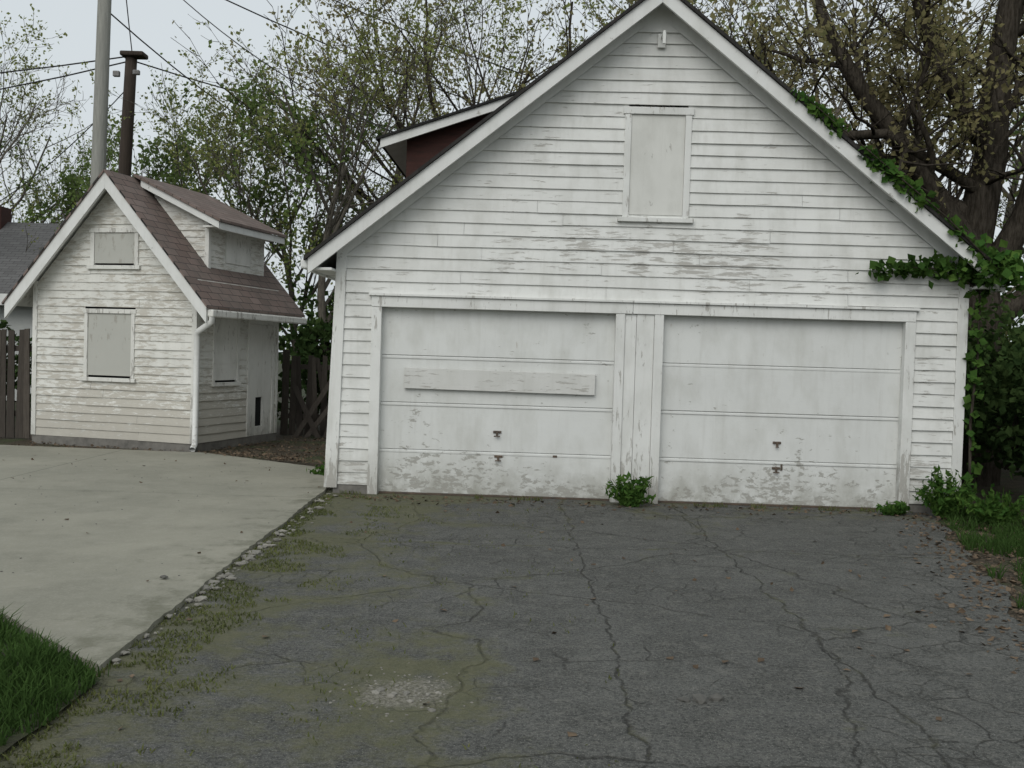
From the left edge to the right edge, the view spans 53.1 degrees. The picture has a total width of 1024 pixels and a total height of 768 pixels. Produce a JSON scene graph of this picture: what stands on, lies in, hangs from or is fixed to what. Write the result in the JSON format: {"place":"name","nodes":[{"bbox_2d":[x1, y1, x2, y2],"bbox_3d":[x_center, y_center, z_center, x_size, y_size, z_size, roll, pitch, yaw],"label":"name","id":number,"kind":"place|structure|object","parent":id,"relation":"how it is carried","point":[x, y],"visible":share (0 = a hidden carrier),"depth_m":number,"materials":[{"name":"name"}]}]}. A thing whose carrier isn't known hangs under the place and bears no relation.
{"place":"outdoors","nodes":[
{"label":"outdoors","id":0,"kind":"place"},
{"bbox_2d":[0,604,110,753],"bbox_3d":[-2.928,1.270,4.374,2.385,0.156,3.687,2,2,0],"label":"grass lawn","id":1,"kind":"structure","parent":0,"point":[30,667],"depth_m":4.61,"materials":[{"name":"green plant"}]},
{"bbox_2d":[6,352,332,490],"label":"ground","id":2,"kind":"structure","parent":0,"point":[279,399],"depth_m":30.66,"materials":[{"name":"soil"}]},
{"bbox_2d":[0,329,31,438],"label":"wooden fence","id":3,"kind":"object","parent":2,"relation":"on","point":[9,428],"visible":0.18,"depth_m":16.48,"materials":[{"name":"brown wood"}]},
{"bbox_2d":[0,305,32,400],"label":"walls","id":4,"kind":"structure","parent":2,"relation":"on","point":[18,318],"depth_m":26.48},
{"bbox_2d":[0,222,60,293],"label":"roof","id":5,"kind":"structure","parent":4,"relation":"on","point":[16,259],"depth_m":28.11,"materials":[{"name":"grey"}]},
{"bbox_2d":[0,294,6,304],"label":"eave board","id":6,"kind":"object","parent":5,"relation":"attached to","point":[2,296],"depth_m":25.93,"materials":[{"name":"white paint"}]},
{"bbox_2d":[0,206,11,228],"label":"chimney","id":7,"kind":"object","parent":5,"relation":"on","point":[5,215],"visible":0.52,"depth_m":29.19,"materials":[{"name":"red brick"}]},
{"bbox_2d":[0,66,84,251],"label":"bare tree","id":8,"kind":"object","parent":2,"relation":"on","point":[10,147],"visible":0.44,"depth_m":27.72,"materials":[{"name":"plant"}]},
{"bbox_2d":[0,122,141,223],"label":"leafing tree","id":9,"kind":"object","parent":2,"relation":"on","point":[70,180],"visible":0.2,"depth_m":33.27,"materials":[{"name":"green plant"}]},
{"bbox_2d":[0,4,143,223],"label":"budding tree","id":10,"kind":"object","parent":2,"relation":"on","point":[24,193],"visible":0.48,"depth_m":33.80,"materials":[{"name":"green plant"}]},
{"bbox_2d":[90,0,111,185],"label":"utility pole","id":11,"kind":"object","parent":2,"relation":"on","point":[100,114],"visible":0.42,"depth_m":20.25,"materials":[{"name":"grey wood"}]},
{"bbox_2d":[39,151,196,230],"bbox_3d":[-10.889,-3.168,29.167,4.054,7.374,3.880,1,2,-9],"label":"leafing tree","id":12,"kind":"object","parent":2,"relation":"on","point":[72,199],"visible":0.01,"depth_m":28.59,"materials":[{"name":"green plant"}]},
{"bbox_2d":[113,50,147,175],"bbox_3d":[-8.296,-3.174,21.885,0.776,7.766,0.400,2,2,0],"label":"utility pole","id":13,"kind":"object","parent":2,"relation":"on","point":[131,72],"visible":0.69,"depth_m":21.75,"materials":[{"name":"brown wood"}]},
{"bbox_2d":[0,0,529,200],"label":"power lines","id":14,"kind":"object","parent":13,"relation":"attached to","point":[184,76],"visible":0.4,"depth_m":22.20,"materials":[{"name":"rubber"}]},
{"bbox_2d":[0,445,330,670],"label":"concrete pad","id":15,"kind":"object","parent":2,"relation":"on","point":[101,598],"visible":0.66,"depth_m":8.55,"materials":[{"name":"grey concrete"}]},
{"bbox_2d":[0,276,334,428],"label":"shrub thicket","id":16,"kind":"object","parent":2,"relation":"on","point":[306,345],"visible":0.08,"depth_m":20.54,"materials":[{"name":"green plant"}]},
{"bbox_2d":[76,53,258,206],"bbox_3d":[-8.002,-3.353,24.709,4.312,8.193,4.505,1,2,-36],"label":"leafing tree","id":17,"kind":"object","parent":2,"relation":"on","point":[173,178],"visible":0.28,"depth_m":24.31,"materials":[{"name":"green plant"}]},
{"bbox_2d":[81,44,320,282],"bbox_3d":[-6.066,-3.054,21.261,5.285,7.849,5.665,1,2,-29],"label":"budding tree","id":18,"kind":"object","parent":2,"relation":"on","point":[221,156],"visible":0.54,"depth_m":20.98,"materials":[{"name":"green plant"}]},
{"bbox_2d":[208,39,409,352],"bbox_3d":[-4.611,-3.168,21.804,4.312,8.193,4.505,3,2,29],"label":"leafing tree","id":19,"kind":"object","parent":2,"relation":"on","point":[253,105],"visible":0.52,"depth_m":21.24,"materials":[{"name":"green plant"}]},
{"bbox_2d":[188,0,531,360],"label":"budding tree","id":20,"kind":"object","parent":2,"relation":"on","point":[323,283],"visible":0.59,"depth_m":20.58,"materials":[{"name":"green plant"}]},
{"bbox_2d":[239,0,492,291],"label":"tree","id":21,"kind":"object","parent":2,"relation":"on","point":[396,171],"visible":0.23,"depth_m":25.17,"materials":[{"name":"plant"}]},
{"bbox_2d":[172,0,622,201],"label":"budding tree","id":22,"kind":"object","parent":2,"relation":"on","point":[526,81],"visible":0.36,"depth_m":22.15,"materials":[{"name":"green plant"}]},
{"bbox_2d":[318,0,583,156],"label":"budding tree","id":23,"kind":"object","parent":2,"relation":"on","point":[502,71],"visible":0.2,"depth_m":28.02,"materials":[{"name":"green plant"}]},
{"bbox_2d":[352,0,799,211],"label":"budding tree","id":24,"kind":"object","parent":2,"relation":"on","point":[567,36],"visible":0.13,"depth_m":24.57,"materials":[{"name":"green plant"}]},
{"bbox_2d":[279,287,1022,447],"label":"distant shrubs","id":25,"kind":"object","parent":2,"relation":"on","point":[1009,326],"depth_m":49.49,"materials":[{"name":"green plant"}]},
{"bbox_2d":[301,0,1005,512],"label":"garage","id":26,"kind":"structure","parent":2,"relation":"on","point":[579,272],"depth_m":11.16,"materials":[{"name":"white wood"}]},
{"bbox_2d":[378,307,614,498],"bbox_3d":[-0.173,0.197,11.323,2.620,2.066,0.047,2,2,2],"label":"left door","id":27,"kind":"structure","parent":26,"relation":"in","point":[427,332],"depth_m":11.30,"materials":[{"name":"white paint"}]},
{"bbox_2d":[658,315,902,507],"bbox_3d":[2.925,0.292,11.241,2.660,2.066,0.048,2,2,2],"label":"right door","id":28,"kind":"structure","parent":26,"relation":"in","point":[693,340],"depth_m":11.22,"materials":[{"name":"white paint"}]},
{"bbox_2d":[789,87,1023,507],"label":"ivy vine","id":29,"kind":"object","parent":26,"relation":"attached to","point":[1010,263],"visible":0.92,"depth_m":10.75,"materials":[{"name":"green plant"}]},
{"bbox_2d":[523,0,827,104],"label":"budding tree","id":30,"kind":"object","parent":2,"relation":"on","point":[586,5],"visible":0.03,"depth_m":28.19,"materials":[{"name":"green plant"}]},
{"bbox_2d":[704,0,908,150],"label":"budding tree","id":31,"kind":"object","parent":2,"relation":"on","point":[811,13],"visible":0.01,"depth_m":31.29,"materials":[{"name":"green plant"}]},
{"bbox_2d":[639,0,1023,485],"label":"gnarled tree","id":32,"kind":"object","parent":2,"relation":"on","point":[984,129],"visible":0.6,"depth_m":13.84,"materials":[{"name":"brown plant"}]},
{"bbox_2d":[714,0,1022,224],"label":"bare tree","id":33,"kind":"object","parent":2,"relation":"on","point":[840,104],"visible":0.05,"depth_m":21.92,"materials":[{"name":"plant"}]},
{"bbox_2d":[832,0,1023,226],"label":"budding tree","id":34,"kind":"object","parent":2,"relation":"on","point":[980,28],"visible":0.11,"depth_m":23.35,"materials":[{"name":"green plant"}]},
{"bbox_2d":[864,7,1023,299],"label":"budding tree","id":35,"kind":"object","parent":2,"relation":"on","point":[1003,188],"visible":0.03,"depth_m":26.93,"materials":[{"name":"plant"}]},
{"bbox_2d":[994,107,1023,239],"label":"leafing tree","id":36,"kind":"object","parent":2,"relation":"on","point":[1021,115],"visible":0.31,"depth_m":17.81,"materials":[{"name":"plant"}]},
{"bbox_2d":[0,491,1023,767],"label":"asphalt driveway","id":37,"kind":"structure","parent":0,"point":[746,617],"depth_m":5.49,"materials":[{"name":"grey asphalt"}]},
{"bbox_2d":[112,493,337,664],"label":"rubble stones","id":38,"kind":"object","parent":37,"relation":"on","point":[231,576],"visible":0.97,"depth_m":7.03,"materials":[{"name":"grey stone"}]},
{"bbox_2d":[0,494,619,767],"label":"moss tufts","id":39,"kind":"object","parent":37,"relation":"on","point":[214,619],"visible":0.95,"depth_m":5.47,"materials":[{"name":"green plant"}]},
{"bbox_2d":[329,667,500,721],"bbox_3d":[-0.511,1.430,4.771,0.729,0.034,0.793,1,2,-31],"label":"gravel patch","id":40,"kind":"object","parent":37,"relation":"on","point":[377,691],"visible":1,"depth_m":4.73,"materials":[{"name":"grey gravel"}]},
{"bbox_2d":[339,488,912,512],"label":"threshold weeds","id":41,"kind":"object","parent":37,"relation":"on","point":[715,505],"visible":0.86,"depth_m":11.12,"materials":[{"name":"green plant"}]},
{"bbox_2d":[605,471,655,506],"bbox_3d":[1.261,1.119,10.943,0.548,0.397,0.365,2,2,0],"label":"weed plant","id":42,"kind":"object","parent":37,"relation":"on","point":[630,495],"visible":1,"depth_m":10.86,"materials":[{"name":"green plant"}]},
{"bbox_2d":[676,693,723,703],"bbox_3d":[0.883,1.467,4.765,0.220,0.053,0.113,1,2,-21],"label":"asphalt lump","id":43,"kind":"object","parent":37,"relation":"on","point":[700,698],"visible":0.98,"depth_m":4.75,"materials":[{"name":"stone"}]},
{"bbox_2d":[876,500,910,515],"bbox_3d":[4.053,1.326,10.882,0.409,0.199,0.271,2,2,0],"label":"weed plant","id":44,"kind":"object","parent":37,"relation":"on","point":[898,508],"visible":1,"depth_m":10.84,"materials":[{"name":"green plant"}]},
{"bbox_2d":[0,426,1023,623],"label":"dirt ground","id":45,"kind":"structure","parent":0,"point":[1015,485],"depth_m":14.64,"materials":[{"name":"brown soil"}]},
{"bbox_2d":[2,169,306,451],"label":"garden shed","id":46,"kind":"structure","parent":45,"relation":"on","point":[162,311],"depth_m":15.59,"materials":[{"name":"white wood"}]},
{"bbox_2d":[249,324,271,435],"bbox_3d":[-4.201,-0.067,17.025,0.036,1.830,0.730,2,2,15],"label":"side door","id":47,"kind":"structure","parent":46,"relation":"in","point":[261,335],"depth_m":17.05,"materials":[{"name":"paint"}]},
{"bbox_2d":[280,350,329,435],"bbox_3d":[-2.057,0.212,18.598,4.298,1.550,0.190,2,2,3],"label":"wooden fence","id":48,"kind":"object","parent":45,"relation":"on","point":[295,416],"visible":0.25,"depth_m":18.60,"materials":[{"name":"brown wood"}]},
{"bbox_2d":[292,379,329,437],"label":"leaning boards","id":49,"kind":"object","parent":45,"relation":"on","point":[309,420],"visible":0.25,"depth_m":18.29,"materials":[{"name":"brown wood"}]},
{"bbox_2d":[306,461,324,475],"bbox_3d":[-2.293,1.061,12.661,0.376,0.224,0.348,3,2,31],"label":"weed plant","id":50,"kind":"object","parent":45,"relation":"on","point":[321,468],"visible":0.35,"depth_m":12.61,"materials":[{"name":"green plant"}]},
{"bbox_2d":[11,435,1023,736],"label":"leaf litter","id":51,"kind":"object","parent":45,"relation":"on","point":[887,627],"visible":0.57,"depth_m":8.73,"materials":[{"name":"brown plant"}]},
{"bbox_2d":[912,464,976,518],"bbox_3d":[4.588,1.133,10.795,0.747,0.564,0.459,2,2,0],"label":"weed plant","id":52,"kind":"object","parent":45,"relation":"on","point":[942,501],"visible":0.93,"depth_m":10.72,"materials":[{"name":"green plant"}]},
{"bbox_2d":[941,506,1023,608],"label":"verge grass","id":53,"kind":"structure","parent":45,"relation":"on","point":[1001,543],"depth_m":9.20,"materials":[{"name":"green plant"}]},
{"bbox_2d":[955,483,1023,526],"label":"weed plant","id":54,"kind":"object","parent":45,"relation":"on","point":[993,508],"visible":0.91,"depth_m":10.27,"materials":[{"name":"green plant"}]},
{"bbox_2d":[963,294,1023,478],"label":"hedge bush","id":55,"kind":"object","parent":45,"relation":"on","point":[1005,378],"visible":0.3,"depth_m":12.32,"materials":[{"name":"green plant"}]},
{"bbox_2d":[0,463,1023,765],"bbox_3d":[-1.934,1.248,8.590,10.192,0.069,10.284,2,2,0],"label":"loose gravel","id":56,"kind":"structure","parent":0,"point":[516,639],"depth_m":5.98,"materials":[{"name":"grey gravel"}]},
{"bbox_2d":[0,0,1023,351],"label":"sky","id":57,"kind":"structure","parent":0,"point":[151,21],"materials":[{"name":"white"}]}
]}

